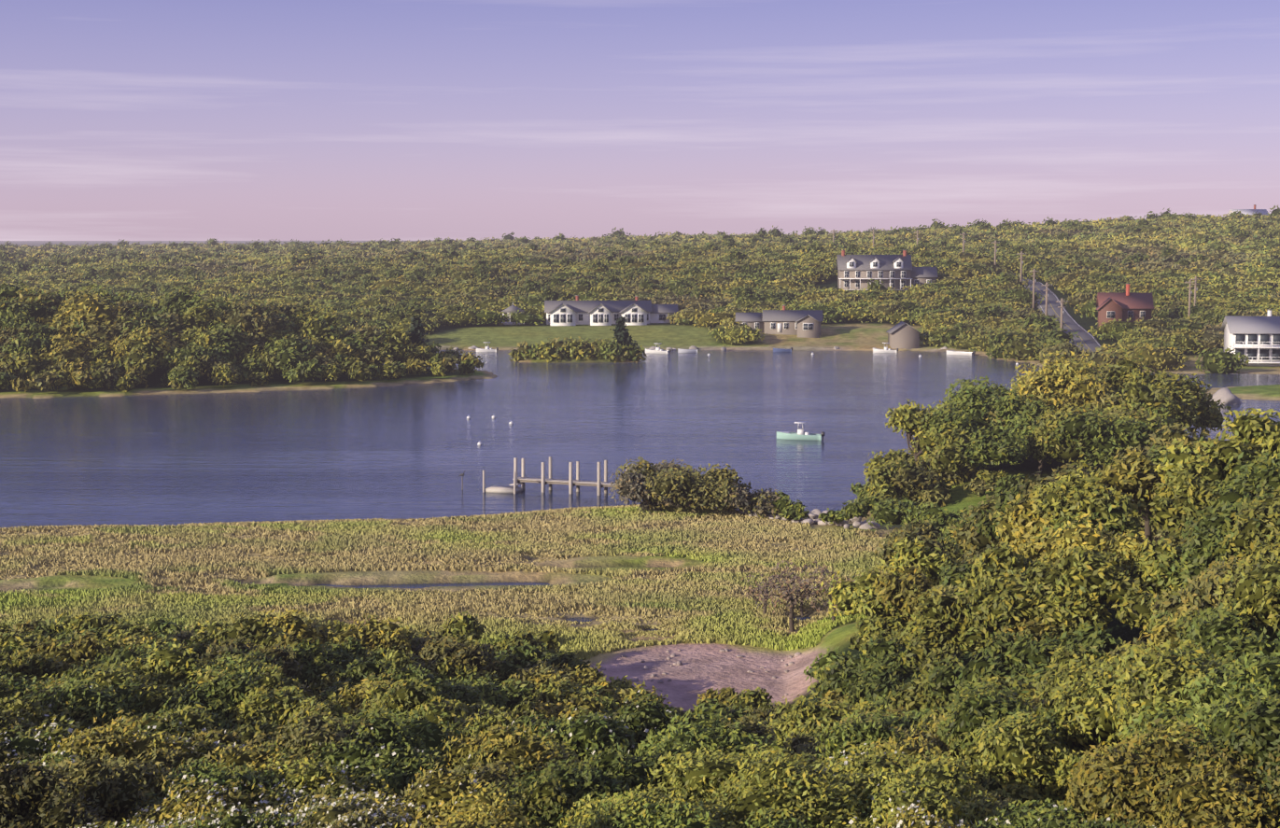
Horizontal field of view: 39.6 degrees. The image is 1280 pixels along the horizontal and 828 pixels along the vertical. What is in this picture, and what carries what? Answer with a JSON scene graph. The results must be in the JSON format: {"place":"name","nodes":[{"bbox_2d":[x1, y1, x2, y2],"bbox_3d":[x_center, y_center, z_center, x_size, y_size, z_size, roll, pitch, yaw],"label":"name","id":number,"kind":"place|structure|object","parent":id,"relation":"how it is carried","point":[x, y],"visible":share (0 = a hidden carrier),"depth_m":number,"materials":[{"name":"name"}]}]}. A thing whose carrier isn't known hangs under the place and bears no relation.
{"place":"outdoors","nodes":[
{"label":"outdoors","id":0,"kind":"place"},
{"bbox_2d":[0,350,1279,631],"bbox_3d":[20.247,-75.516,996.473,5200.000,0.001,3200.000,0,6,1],"label":"pond water","id":1,"kind":"structure","parent":0,"point":[413,451],"depth_m":225.10,"materials":[{"name":"blue liquid"}]},
{"bbox_2d":[458,470,464,490],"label":"stake with cormorant","id":2,"kind":"object","parent":1,"relation":"in","point":[462,474],"visible":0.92,"depth_m":178.19,"materials":[{"name":"brown wood"}]},
{"bbox_2d":[476,346,498,352],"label":"moored boat","id":3,"kind":"object","parent":1,"relation":"on","point":[486,349],"visible":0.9,"depth_m":384.05,"materials":[{"name":"white plastic"}]},
{"bbox_2d":[482,456,655,495],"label":"dock with piles","id":4,"kind":"object","parent":1,"relation":"in","point":[523,480],"visible":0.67,"depth_m":176.22,"materials":[{"name":"grey wood"}]},
{"bbox_2d":[645,343,671,353],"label":"moored boat","id":5,"kind":"object","parent":1,"relation":"on","point":[657,350],"visible":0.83,"depth_m":380.24,"materials":[{"name":"white plastic"}]},
{"bbox_2d":[677,347,698,352],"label":"moored boat","id":6,"kind":"object","parent":1,"relation":"on","point":[687,350],"visible":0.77,"depth_m":382.50,"materials":[{"name":"white plastic"}]},
{"bbox_2d":[773,347,792,351],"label":"moored boat","id":7,"kind":"object","parent":1,"relation":"on","point":[781,350],"visible":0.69,"depth_m":384.68,"materials":[{"name":"plastic"}]},
{"bbox_2d":[776,421,824,440],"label":"motorboat","id":8,"kind":"object","parent":1,"relation":"on","point":[799,434],"visible":0.79,"depth_m":221.27,"materials":[{"name":"green plastic"}]},
{"bbox_2d":[872,342,898,352],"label":"moored boat","id":9,"kind":"object","parent":1,"relation":"on","point":[884,350],"visible":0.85,"depth_m":382.21,"materials":[{"name":"white plastic"}]},
{"bbox_2d":[946,350,975,355],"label":"moored boat","id":10,"kind":"object","parent":1,"relation":"on","point":[957,353],"visible":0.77,"depth_m":374.72,"materials":[{"name":"white plastic"}]},
{"bbox_2d":[1210,387,1242,405],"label":"boulder in pond","id":11,"kind":"object","parent":1,"relation":"in","point":[1226,396],"visible":0.62,"depth_m":267.31,"materials":[{"name":"stone"}]},
{"bbox_2d":[0,240,1279,823],"bbox_3d":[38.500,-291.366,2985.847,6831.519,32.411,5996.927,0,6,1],"label":"ground","id":12,"kind":"structure","parent":0,"point":[706,667],"depth_m":137.93,"materials":[{"name":"green plant"}]},
{"bbox_2d":[0,279,647,392],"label":"island trees","id":13,"kind":"object","parent":12,"relation":"on","point":[340,350],"visible":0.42,"depth_m":302.55,"materials":[{"name":"green plant"}]},
{"bbox_2d":[501,302,524,324],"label":"white gazebo","id":14,"kind":"object","parent":12,"relation":"on","point":[511,308],"visible":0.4,"depth_m":429.13,"materials":[{"name":"paint"}]},
{"bbox_2d":[0,504,1165,660],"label":"marsh grass tufts","id":15,"kind":"object","parent":12,"relation":"on","point":[368,544],"visible":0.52,"depth_m":133.63,"materials":[{"name":"green plant"}]},
{"bbox_2d":[544,295,678,325],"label":"long white house","id":16,"kind":"structure","parent":12,"relation":"on","point":[636,312],"depth_m":427.15,"materials":[{"name":"paint"}]},
{"bbox_2d":[0,407,1279,827],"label":"bushes","id":17,"kind":"object","parent":12,"relation":"on","point":[747,806],"visible":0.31,"depth_m":59.10,"materials":[{"name":"green plant"}]},
{"bbox_2d":[0,205,1279,374],"bbox_3d":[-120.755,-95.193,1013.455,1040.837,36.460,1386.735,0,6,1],"label":"forest","id":18,"kind":"object","parent":12,"relation":"on","point":[1212,367],"visible":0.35,"depth_m":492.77,"materials":[{"name":"green plant"}]},
{"bbox_2d":[600,648,801,695],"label":"bare patch stones","id":19,"kind":"object","parent":12,"relation":"on","point":[646,668],"visible":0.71,"depth_m":103.16,"materials":[{"name":"grey stone"}]},
{"bbox_2d":[453,345,947,351],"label":"boats","id":20,"kind":"object","parent":12,"relation":"on","point":[668,348],"visible":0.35,"depth_m":390.75,"materials":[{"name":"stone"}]},
{"bbox_2d":[734,305,823,337],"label":"grey ranch house","id":21,"kind":"structure","parent":12,"relation":"on","point":[803,323],"depth_m":409.48,"materials":[{"name":"paint"}]},
{"bbox_2d":[738,508,880,529],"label":"shoreline rocks","id":22,"kind":"object","parent":12,"relation":"on","point":[812,518],"visible":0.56,"depth_m":155.04,"materials":[{"name":"grey stone"}]},
{"bbox_2d":[829,229,837,242],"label":"utility pole","id":23,"kind":"object","parent":12,"relation":"on","point":[833,231],"visible":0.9,"depth_m":694.03,"materials":[{"name":"brown wood"}]},
{"bbox_2d":[588,399,1155,760],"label":"bare shrubs","id":24,"kind":"object","parent":12,"relation":"on","point":[1147,528],"visible":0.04,"depth_m":113.73,"materials":[{"name":"brown plant"}]},
{"bbox_2d":[835,250,938,292],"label":"house","id":25,"kind":"structure","parent":12,"relation":"on","point":[859,272],"depth_m":478.48,"materials":[{"name":"paint"}]},
{"bbox_2d":[886,321,921,349],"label":"boathouse","id":26,"kind":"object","parent":12,"relation":"on","point":[901,334],"visible":0.94,"depth_m":390.87,"materials":[{"name":"paint"}]},
{"bbox_2d":[608,345,1235,613],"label":"headland trees","id":27,"kind":"object","parent":12,"relation":"on","point":[1071,454],"visible":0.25,"depth_m":161.67,"materials":[{"name":"green plant"}]},
{"bbox_2d":[959,232,968,252],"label":"utility pole","id":28,"kind":"object","parent":12,"relation":"on","point":[963,241],"visible":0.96,"depth_m":539.49,"materials":[{"name":"brown wood"}]},
{"bbox_2d":[990,240,999,265],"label":"utility pole","id":29,"kind":"object","parent":12,"relation":"on","point":[995,246],"visible":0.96,"depth_m":508.21,"materials":[{"name":"brown wood"}]},
{"bbox_2d":[1016,251,1026,281],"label":"utility pole","id":30,"kind":"object","parent":12,"relation":"on","point":[1021,263],"visible":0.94,"depth_m":474.23,"materials":[{"name":"brown wood"}]},
{"bbox_2d":[1029,268,1039,309],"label":"utility pole","id":31,"kind":"object","parent":12,"relation":"on","point":[1033,281],"visible":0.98,"depth_m":440.64,"materials":[{"name":"brown wood"}]},
{"bbox_2d":[1042,282,1052,315],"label":"utility pole","id":32,"kind":"object","parent":12,"relation":"on","point":[1047,296],"visible":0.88,"depth_m":406.61,"materials":[{"name":"brown wood"}]},
{"bbox_2d":[1055,298,1068,331],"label":"utility pole","id":33,"kind":"object","parent":12,"relation":"on","point":[1061,302],"visible":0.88,"depth_m":372.69,"materials":[{"name":"brown wood"}]},
{"bbox_2d":[1095,283,1153,328],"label":"red house","id":34,"kind":"structure","parent":12,"relation":"on","point":[1124,306],"depth_m":396.78,"materials":[{"name":"paint"}]},
{"bbox_2d":[1184,279,1196,317],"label":"utility pole","id":35,"kind":"object","parent":12,"relation":"on","point":[1189,294],"visible":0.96,"depth_m":397.77,"materials":[{"name":"brown wood"}]},
{"bbox_2d":[1191,276,1201,306],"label":"utility pole","id":36,"kind":"object","parent":12,"relation":"on","point":[1195,286],"visible":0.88,"depth_m":405.54,"materials":[{"name":"brown wood"}]},
{"bbox_2d":[1226,204,1268,215],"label":"house","id":37,"kind":"structure","parent":12,"relation":"on","point":[1264,212],"depth_m":787.29,"materials":[{"name":"paint"}]},
{"bbox_2d":[1220,309,1279,366],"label":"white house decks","id":38,"kind":"object","parent":12,"relation":"on","point":[1256,340],"visible":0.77,"depth_m":342.10,"materials":[{"name":"paint"}]},
{"bbox_2d":[0,0,1279,240],"label":"sky","id":39,"kind":"structure","parent":0,"point":[122,119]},
{"bbox_2d":[1013,273,1102,351],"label":"hill road","id":40,"kind":"structure","parent":0,"point":[1089,341],"depth_m":425.74,"materials":[{"name":"grey asphalt"}]}
]}

